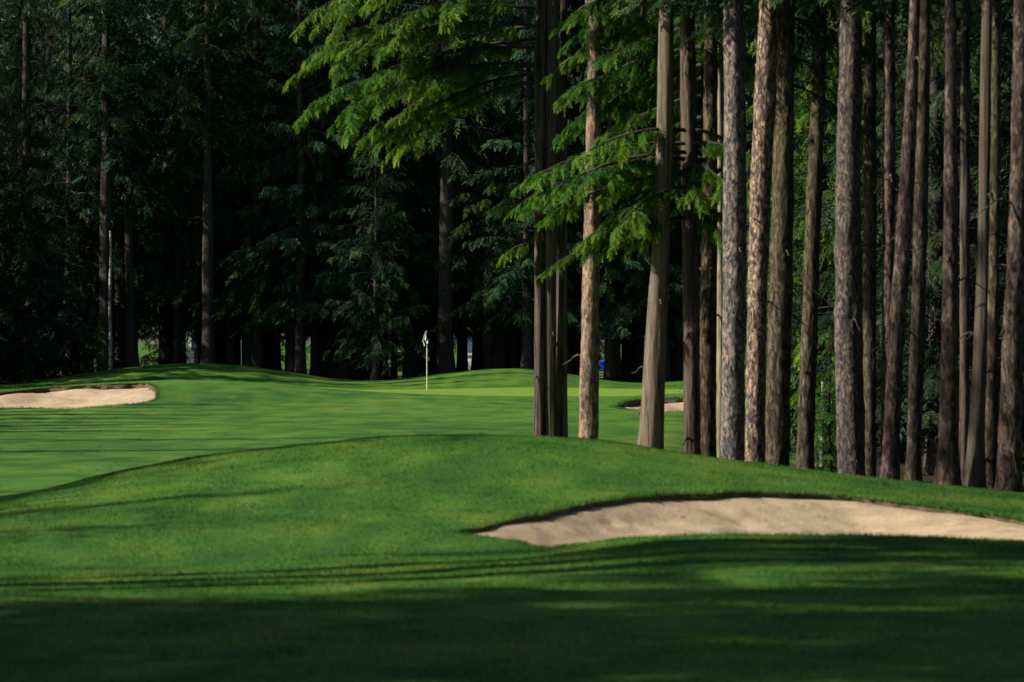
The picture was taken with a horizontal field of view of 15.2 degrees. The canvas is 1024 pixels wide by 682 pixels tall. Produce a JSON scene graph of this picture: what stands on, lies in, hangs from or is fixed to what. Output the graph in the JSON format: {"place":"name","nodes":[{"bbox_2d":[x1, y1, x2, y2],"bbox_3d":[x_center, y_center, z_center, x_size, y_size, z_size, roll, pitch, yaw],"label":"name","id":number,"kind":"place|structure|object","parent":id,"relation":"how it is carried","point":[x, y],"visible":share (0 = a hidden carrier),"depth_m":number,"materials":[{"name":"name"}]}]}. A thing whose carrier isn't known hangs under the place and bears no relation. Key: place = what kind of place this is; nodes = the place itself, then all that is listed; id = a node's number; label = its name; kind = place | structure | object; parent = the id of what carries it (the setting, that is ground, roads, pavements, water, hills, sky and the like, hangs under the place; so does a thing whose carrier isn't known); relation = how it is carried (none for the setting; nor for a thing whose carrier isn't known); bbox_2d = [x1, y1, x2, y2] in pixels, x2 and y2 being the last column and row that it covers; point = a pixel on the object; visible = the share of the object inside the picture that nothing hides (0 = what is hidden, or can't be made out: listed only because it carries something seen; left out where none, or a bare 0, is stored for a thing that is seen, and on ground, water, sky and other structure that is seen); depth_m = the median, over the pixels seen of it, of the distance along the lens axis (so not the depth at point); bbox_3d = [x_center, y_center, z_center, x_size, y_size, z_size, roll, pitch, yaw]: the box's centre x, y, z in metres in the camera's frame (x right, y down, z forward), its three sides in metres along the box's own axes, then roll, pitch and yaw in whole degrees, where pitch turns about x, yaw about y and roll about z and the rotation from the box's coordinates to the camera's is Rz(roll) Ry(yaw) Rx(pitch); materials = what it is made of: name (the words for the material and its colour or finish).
{"place":"outdoors","nodes":[
{"label":"outdoors","id":0,"kind":"place"},
{"bbox_2d":[0,343,1023,681],"bbox_3d":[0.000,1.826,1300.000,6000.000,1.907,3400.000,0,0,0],"label":"ground","id":1,"kind":"structure","parent":0,"point":[196,409],"depth_m":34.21,"materials":[{"name":"plant"}]},
{"bbox_2d":[0,7,57,381],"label":"conifer tree","id":2,"kind":"object","parent":1,"relation":"on","point":[34,128],"visible":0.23,"depth_m":156.76,"materials":[{"name":"plant"}]},
{"bbox_2d":[0,2,70,368],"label":"hemlock tree","id":3,"kind":"object","parent":1,"relation":"on","point":[4,314],"visible":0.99,"depth_m":148.37,"materials":[{"name":"plant"}]},
{"bbox_2d":[0,0,94,377],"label":"conifer tree","id":4,"kind":"object","parent":1,"relation":"on","point":[32,115],"visible":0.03,"depth_m":168.93,"materials":[{"name":"plant"}]},
{"bbox_2d":[0,0,96,381],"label":"conifer tree","id":5,"kind":"object","parent":1,"relation":"on","point":[47,177],"visible":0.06,"depth_m":165.06,"materials":[{"name":"plant"}]},
{"bbox_2d":[8,0,98,380],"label":"conifer tree","id":6,"kind":"object","parent":1,"relation":"on","point":[48,54],"depth_m":176.27,"materials":[{"name":"plant"}]},
{"bbox_2d":[0,0,110,381],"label":"cedar tree","id":7,"kind":"object","parent":1,"relation":"on","point":[29,198],"visible":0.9,"depth_m":150.81,"materials":[{"name":"plant"}]},
{"bbox_2d":[0,0,114,381],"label":"conifer tree","id":8,"kind":"object","parent":1,"relation":"on","point":[60,338],"visible":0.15,"depth_m":159.08,"materials":[{"name":"plant"}]},
{"bbox_2d":[9,0,114,369],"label":"conifer tree","id":9,"kind":"object","parent":1,"relation":"on","point":[73,18],"visible":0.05,"depth_m":168.82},
{"bbox_2d":[0,0,151,381],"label":"hemlock tree","id":10,"kind":"object","parent":1,"relation":"on","point":[76,347],"visible":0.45,"depth_m":155.70,"materials":[{"name":"plant"}]},
{"bbox_2d":[0,383,155,408],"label":"sand bunker","id":11,"kind":"object","parent":1,"relation":"on","point":[93,395],"visible":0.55,"depth_m":118.17,"materials":[{"name":"sand"}]},
{"bbox_2d":[34,0,138,371],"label":"conifer tree","id":12,"kind":"object","parent":1,"relation":"on","point":[93,219],"visible":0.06,"depth_m":164.61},
{"bbox_2d":[82,320,111,371],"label":"sapling","id":13,"kind":"object","parent":1,"relation":"on","point":[99,360],"visible":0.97,"depth_m":152.77,"materials":[{"name":"plant"}]},
{"bbox_2d":[31,0,169,370],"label":"fir tree","id":14,"kind":"object","parent":1,"relation":"on","point":[105,87],"visible":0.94,"depth_m":153.72,"materials":[{"name":"plant"}]},
{"bbox_2d":[108,231,111,369],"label":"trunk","id":15,"kind":"object","parent":1,"relation":"on","point":[109,297],"visible":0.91,"depth_m":153.55,"materials":[{"name":"grey plant"}]},
{"bbox_2d":[37,0,191,368],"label":"fir tree","id":16,"kind":"object","parent":1,"relation":"on","point":[119,352],"visible":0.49,"depth_m":155.99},
{"bbox_2d":[42,0,201,367],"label":"conifer tree","id":17,"kind":"object","parent":1,"relation":"on","point":[117,262],"visible":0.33,"depth_m":157.96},
{"bbox_2d":[50,0,206,366],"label":"fir tree","id":18,"kind":"object","parent":1,"relation":"on","point":[141,193],"visible":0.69,"depth_m":154.97,"materials":[{"name":"plant"}]},
{"bbox_2d":[134,0,171,365],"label":"conifer tree","id":19,"kind":"object","parent":1,"relation":"on","point":[143,362],"visible":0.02,"depth_m":225.29,"materials":[{"name":"plant"}]},
{"bbox_2d":[83,0,238,363],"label":"conifer tree","id":20,"kind":"object","parent":1,"relation":"on","point":[166,334],"visible":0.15,"depth_m":162.79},
{"bbox_2d":[97,0,250,362],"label":"cedar tree","id":21,"kind":"object","parent":1,"relation":"on","point":[169,274],"visible":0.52,"depth_m":157.77,"materials":[{"name":"plant"}]},
{"bbox_2d":[113,0,245,363],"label":"conifer tree","id":22,"kind":"object","parent":1,"relation":"on","point":[190,331],"visible":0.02,"depth_m":168.17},
{"bbox_2d":[144,0,224,362],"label":"fir tree","id":23,"kind":"object","parent":1,"relation":"on","point":[199,336],"visible":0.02,"depth_m":167.86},
{"bbox_2d":[142,11,247,362],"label":"conifer tree","id":24,"kind":"object","parent":1,"relation":"on","point":[195,353],"visible":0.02,"depth_m":176.97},
{"bbox_2d":[145,0,251,336],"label":"cedar tree","id":25,"kind":"object","parent":1,"relation":"on","point":[182,330],"visible":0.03,"depth_m":164.40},
{"bbox_2d":[155,0,249,363],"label":"conifer tree","id":26,"kind":"object","parent":1,"relation":"on","point":[219,339],"visible":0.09,"depth_m":162.80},
{"bbox_2d":[186,327,241,365],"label":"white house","id":27,"kind":"structure","parent":1,"relation":"on","point":[190,346],"depth_m":206.00,"materials":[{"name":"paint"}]},
{"bbox_2d":[148,0,286,364],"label":"conifer tree","id":28,"kind":"object","parent":1,"relation":"on","point":[230,343],"visible":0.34,"depth_m":158.19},
{"bbox_2d":[144,0,292,363],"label":"fir tree","id":29,"kind":"object","parent":1,"relation":"on","point":[207,124],"visible":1,"depth_m":154.30,"materials":[{"name":"plant"}]},
{"bbox_2d":[160,1,287,363],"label":"cedar tree","id":30,"kind":"object","parent":1,"relation":"on","point":[238,245],"visible":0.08,"depth_m":162.03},
{"bbox_2d":[187,1,284,364],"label":"hemlock tree","id":31,"kind":"object","parent":1,"relation":"on","point":[238,352],"depth_m":165.87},
{"bbox_2d":[185,0,311,368],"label":"cedar tree","id":32,"kind":"object","parent":1,"relation":"on","point":[265,347],"visible":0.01,"depth_m":162.84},
{"bbox_2d":[171,0,334,367],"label":"cedar tree","id":33,"kind":"object","parent":1,"relation":"on","point":[231,188],"visible":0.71,"depth_m":156.43,"materials":[{"name":"plant"}]},
{"bbox_2d":[196,1,322,370],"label":"hemlock tree","id":34,"kind":"object","parent":1,"relation":"on","point":[275,353],"visible":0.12,"depth_m":159.79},
{"bbox_2d":[242,3,284,368],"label":"conifer tree","id":35,"kind":"object","parent":1,"relation":"on","point":[246,353],"visible":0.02,"depth_m":228.01,"materials":[{"name":"plant"}]},
{"bbox_2d":[217,0,362,372],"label":"conifer tree","id":36,"kind":"object","parent":1,"relation":"on","point":[290,350],"visible":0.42,"depth_m":156.74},
{"bbox_2d":[219,0,382,374],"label":"hemlock tree","id":37,"kind":"object","parent":1,"relation":"on","point":[300,302],"visible":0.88,"depth_m":154.82,"materials":[{"name":"plant"}]},
{"bbox_2d":[222,0,405,375],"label":"cedar tree","id":38,"kind":"object","parent":1,"relation":"on","point":[342,236],"visible":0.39,"depth_m":156.44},
{"bbox_2d":[194,0,439,378],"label":"cedar tree","id":39,"kind":"object","parent":1,"relation":"on","point":[326,367],"visible":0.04,"depth_m":159.43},
{"bbox_2d":[7,388,684,586],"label":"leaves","id":40,"kind":"object","parent":1,"relation":"on","point":[302,485],"visible":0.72,"depth_m":45.39,"materials":[{"name":"green plant"}]},
{"bbox_2d":[269,0,425,379],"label":"cedar tree","id":41,"kind":"object","parent":1,"relation":"on","point":[344,220],"visible":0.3,"depth_m":156.85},
{"bbox_2d":[318,13,420,379],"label":"hemlock tree","id":42,"kind":"object","parent":1,"relation":"on","point":[358,374],"visible":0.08,"depth_m":159.72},
{"bbox_2d":[306,0,438,379],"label":"conifer tree","id":43,"kind":"object","parent":1,"relation":"on","point":[367,373],"visible":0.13,"depth_m":158.34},
{"bbox_2d":[318,126,433,379],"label":"cedar tree","id":44,"kind":"object","parent":1,"relation":"on","point":[378,311],"visible":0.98,"depth_m":152.41,"materials":[{"name":"plant"}]},
{"bbox_2d":[312,0,455,376],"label":"hemlock tree","id":45,"kind":"object","parent":1,"relation":"on","point":[363,183],"visible":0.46,"depth_m":155.60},
{"bbox_2d":[351,14,433,379],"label":"conifer tree","id":46,"kind":"object","parent":1,"relation":"on","point":[385,376],"depth_m":163.88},
{"bbox_2d":[348,0,456,379],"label":"fir tree","id":47,"kind":"object","parent":1,"relation":"on","point":[393,372],"depth_m":163.85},
{"bbox_2d":[340,0,481,378],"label":"cedar tree","id":48,"kind":"object","parent":1,"relation":"on","point":[409,370],"visible":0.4,"depth_m":157.70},
{"bbox_2d":[415,331,429,375],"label":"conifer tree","id":49,"kind":"object","parent":1,"relation":"on","point":[423,370],"visible":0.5,"depth_m":171.67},
{"bbox_2d":[283,0,574,437],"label":"cedar tree","id":50,"kind":"object","parent":1,"relation":"on","point":[422,75],"visible":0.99,"depth_m":67.77,"materials":[{"name":"green plant"}]},
{"bbox_2d":[390,41,472,374],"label":"conifer tree","id":51,"kind":"object","parent":1,"relation":"on","point":[431,356],"depth_m":171.22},
{"bbox_2d":[399,0,469,345],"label":"conifer tree","id":52,"kind":"object","parent":1,"relation":"on","point":[417,340],"visible":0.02,"depth_m":162.25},
{"bbox_2d":[363,0,512,374],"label":"fir tree","id":53,"kind":"object","parent":1,"relation":"on","point":[448,140],"visible":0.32,"depth_m":154.69,"materials":[{"name":"plant"}]},
{"bbox_2d":[403,15,473,371],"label":"cedar tree","id":54,"kind":"object","parent":1,"relation":"on","point":[462,356],"visible":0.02,"depth_m":163.81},
{"bbox_2d":[384,1,502,350],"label":"conifer tree","id":55,"kind":"object","parent":1,"relation":"on","point":[437,219],"visible":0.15,"depth_m":158.56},
{"bbox_2d":[387,7,522,369],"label":"fir tree","id":56,"kind":"object","parent":1,"relation":"on","point":[477,357],"visible":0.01,"depth_m":161.62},
{"bbox_2d":[407,66,533,344],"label":"cedar tree","id":57,"kind":"object","parent":1,"relation":"on","point":[467,224],"visible":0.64,"depth_m":155.55,"materials":[{"name":"plant"}]},
{"bbox_2d":[431,8,523,361],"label":"cedar tree","id":58,"kind":"object","parent":1,"relation":"on","point":[457,333],"visible":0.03,"depth_m":159.56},
{"bbox_2d":[407,0,571,368],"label":"hemlock tree","id":59,"kind":"object","parent":1,"relation":"on","point":[487,360],"visible":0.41,"depth_m":156.20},
{"bbox_2d":[429,6,570,368],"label":"conifer tree","id":60,"kind":"object","parent":1,"relation":"on","point":[499,347],"visible":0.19,"depth_m":156.54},
{"bbox_2d":[432,0,582,367],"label":"hemlock tree","id":61,"kind":"object","parent":1,"relation":"on","point":[512,355],"visible":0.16,"depth_m":157.77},
{"bbox_2d":[463,0,601,368],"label":"hemlock tree","id":62,"kind":"object","parent":1,"relation":"on","point":[516,134],"visible":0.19,"depth_m":155.81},
{"bbox_2d":[462,0,613,368],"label":"hemlock tree","id":63,"kind":"object","parent":1,"relation":"on","point":[523,271],"visible":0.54,"depth_m":154.27,"materials":[{"name":"plant"}]},
{"bbox_2d":[489,0,600,439],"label":"pine tree","id":64,"kind":"object","parent":1,"relation":"on","point":[589,389],"visible":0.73,"depth_m":62.89,"materials":[{"name":"brown plant"}]},
{"bbox_2d":[505,0,642,373],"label":"conifer tree","id":65,"kind":"object","parent":1,"relation":"on","point":[578,149],"visible":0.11,"depth_m":158.60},
{"bbox_2d":[518,0,647,375],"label":"cedar tree","id":66,"kind":"object","parent":1,"relation":"on","point":[576,359],"visible":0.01,"depth_m":159.77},
{"bbox_2d":[531,16,682,380],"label":"hemlock tree","id":67,"kind":"object","parent":1,"relation":"on","point":[609,313],"visible":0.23,"depth_m":155.75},
{"bbox_2d":[580,23,671,381],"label":"cedar tree","id":68,"kind":"object","parent":1,"relation":"on","point":[626,365],"visible":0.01,"depth_m":162.82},
{"bbox_2d":[503,0,751,454],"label":"cedar tree","id":69,"kind":"object","parent":1,"relation":"on","point":[633,219],"visible":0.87,"depth_m":60.05,"materials":[{"name":"green plant"}]},
{"bbox_2d":[567,15,700,381],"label":"hemlock tree","id":70,"kind":"object","parent":1,"relation":"on","point":[617,355],"visible":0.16,"depth_m":157.58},
{"bbox_2d":[582,4,702,382],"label":"fir tree","id":71,"kind":"object","parent":1,"relation":"on","point":[638,357],"visible":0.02,"depth_m":159.80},
{"bbox_2d":[568,0,723,329],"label":"cedar tree","id":72,"kind":"object","parent":1,"relation":"on","point":[631,300],"visible":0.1,"depth_m":156.24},
{"bbox_2d":[616,399,682,411],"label":"sand bunker","id":73,"kind":"object","parent":1,"relation":"on","point":[671,404],"visible":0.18,"depth_m":113.60,"materials":[{"name":"sand"}]},
{"bbox_2d":[601,20,702,381],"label":"conifer tree","id":74,"kind":"object","parent":1,"relation":"on","point":[676,325],"visible":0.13,"depth_m":156.22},
{"bbox_2d":[539,0,809,457],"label":"fir tree","id":75,"kind":"object","parent":1,"relation":"on","point":[616,67],"visible":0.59,"depth_m":62.44,"materials":[{"name":"green plant"}]},
{"bbox_2d":[620,4,746,381],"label":"cedar tree","id":76,"kind":"object","parent":1,"relation":"on","point":[676,367],"visible":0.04,"depth_m":159.75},
{"bbox_2d":[578,0,795,448],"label":"cedar tree","id":77,"kind":"object","parent":1,"relation":"on","point":[651,425],"visible":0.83,"depth_m":59.88,"materials":[{"name":"brown plant"}]},
{"bbox_2d":[609,0,783,462],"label":"pine tree","id":78,"kind":"object","parent":1,"relation":"on","point":[764,101],"visible":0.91,"depth_m":57.87,"materials":[{"name":"brown plant"}]},
{"bbox_2d":[603,0,826,460],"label":"pine tree","id":79,"kind":"object","parent":1,"relation":"on","point":[734,308],"visible":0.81,"depth_m":55.87,"materials":[{"name":"brown plant"}]},
{"bbox_2d":[716,40,723,457],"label":"fir tree","id":80,"kind":"object","parent":1,"relation":"on","point":[719,285],"visible":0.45,"depth_m":65.95,"materials":[{"name":"brown plant"}]},
{"bbox_2d":[679,0,771,330],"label":"conifer tree","id":81,"kind":"object","parent":1,"relation":"on","point":[750,100],"visible":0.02,"depth_m":159.64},
{"bbox_2d":[459,492,1023,546],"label":"sand bunker","id":82,"kind":"object","parent":1,"relation":"on","point":[748,512],"visible":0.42,"depth_m":38.12,"materials":[{"name":"sand"}]},
{"bbox_2d":[676,117,836,450],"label":"cedar tree","id":83,"kind":"object","parent":1,"relation":"on","point":[797,195],"visible":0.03,"depth_m":94.92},
{"bbox_2d":[614,0,944,466],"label":"fir tree","id":84,"kind":"object","parent":1,"relation":"on","point":[778,415],"visible":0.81,"depth_m":58.87,"materials":[{"name":"brown plant"}]},
{"bbox_2d":[746,13,836,315],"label":"conifer tree","id":85,"kind":"object","parent":1,"relation":"on","point":[748,186],"visible":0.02,"depth_m":113.26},
{"bbox_2d":[716,2,881,461],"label":"cedar tree","id":86,"kind":"object","parent":1,"relation":"on","point":[826,267],"visible":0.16,"depth_m":87.82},
{"bbox_2d":[674,0,937,469],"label":"fir tree","id":87,"kind":"object","parent":1,"relation":"on","point":[807,400],"visible":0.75,"depth_m":61.89,"materials":[{"name":"brown plant"}]},
{"bbox_2d":[790,333,836,472],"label":"cedar tree","id":88,"kind":"object","parent":1,"relation":"on","point":[829,455],"visible":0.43,"depth_m":73.91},
{"bbox_2d":[745,39,911,421],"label":"cedar tree","id":89,"kind":"object","parent":1,"relation":"on","point":[830,124],"visible":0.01,"depth_m":91.85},
{"bbox_2d":[766,9,977,414],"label":"conifer tree","id":90,"kind":"object","parent":1,"relation":"on","point":[796,269],"depth_m":92.94,"materials":[{"name":"plant"}]},
{"bbox_2d":[744,3,1013,462],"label":"conifer tree","id":91,"kind":"object","parent":1,"relation":"on","point":[829,216],"visible":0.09,"depth_m":86.98,"materials":[{"name":"plant"}]},
{"bbox_2d":[770,0,1007,460],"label":"pine tree","id":92,"kind":"object","parent":1,"relation":"on","point":[889,169],"visible":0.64,"depth_m":53.93,"materials":[{"name":"brown plant"}]},
{"bbox_2d":[766,10,1012,441],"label":"cedar tree","id":93,"kind":"object","parent":1,"relation":"on","point":[835,130],"depth_m":89.26,"materials":[{"name":"plant"}]},
{"bbox_2d":[816,0,968,475],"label":"pine tree","id":94,"kind":"object","parent":1,"relation":"on","point":[849,383],"visible":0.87,"depth_m":53.85,"materials":[{"name":"brown plant"}]},
{"bbox_2d":[791,23,1008,464],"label":"conifer tree","id":95,"kind":"object","parent":1,"relation":"on","point":[879,302],"visible":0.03,"depth_m":85.31,"materials":[{"name":"plant"}]},
{"bbox_2d":[795,0,1012,476],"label":"fir tree","id":96,"kind":"object","parent":1,"relation":"on","point":[870,162],"visible":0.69,"depth_m":63.91,"materials":[{"name":"brown plant"}]},
{"bbox_2d":[880,0,929,479],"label":"pine tree","id":97,"kind":"object","parent":1,"relation":"on","point":[890,465],"visible":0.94,"depth_m":49.42,"materials":[{"name":"brown plant"}]},
{"bbox_2d":[790,0,1023,477],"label":"conifer tree","id":98,"kind":"object","parent":1,"relation":"on","point":[932,351],"visible":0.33,"depth_m":77.93,"materials":[{"name":"plant"}]},
{"bbox_2d":[872,0,961,482],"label":"fir tree","id":99,"kind":"object","parent":1,"relation":"on","point":[913,467],"visible":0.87,"depth_m":50.92,"materials":[{"name":"brown plant"}]},
{"bbox_2d":[828,0,1013,466],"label":"conifer tree","id":100,"kind":"object","parent":1,"relation":"on","point":[974,83],"visible":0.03,"depth_m":83.80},
{"bbox_2d":[895,0,981,484],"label":"fir tree","id":101,"kind":"object","parent":1,"relation":"on","point":[965,390],"visible":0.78,"depth_m":54.94,"materials":[{"name":"brown plant"}]},
{"bbox_2d":[876,0,1023,471],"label":"conifer tree","id":102,"kind":"object","parent":1,"relation":"on","point":[1005,122],"visible":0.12,"depth_m":80.04,"materials":[{"name":"plant"}]},
{"bbox_2d":[901,7,1013,369],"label":"conifer tree","id":103,"kind":"object","parent":1,"relation":"on","point":[977,161],"depth_m":88.94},
{"bbox_2d":[920,0,998,485],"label":"pine tree","id":104,"kind":"object","parent":1,"relation":"on","point":[947,469],"visible":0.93,"depth_m":48.42,"materials":[{"name":"brown plant"}]},
{"bbox_2d":[930,0,1023,491],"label":"pine tree","id":105,"kind":"object","parent":1,"relation":"on","point":[1009,468],"visible":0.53,"depth_m":47.39,"materials":[{"name":"brown plant"}]},
{"bbox_2d":[942,0,1013,119],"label":"conifer tree","id":106,"kind":"object","parent":1,"relation":"on","point":[1008,91],"visible":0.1,"depth_m":83.52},
{"bbox_2d":[958,0,1000,487],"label":"cedar tree","id":107,"kind":"object","parent":1,"relation":"on","point":[975,471],"visible":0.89,"depth_m":49.93,"materials":[{"name":"brown plant"}]},
{"bbox_2d":[985,0,1002,488],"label":"fir tree","id":108,"kind":"object","parent":1,"relation":"on","point":[991,423],"visible":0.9,"depth_m":51.44,"materials":[{"name":"brown plant"}]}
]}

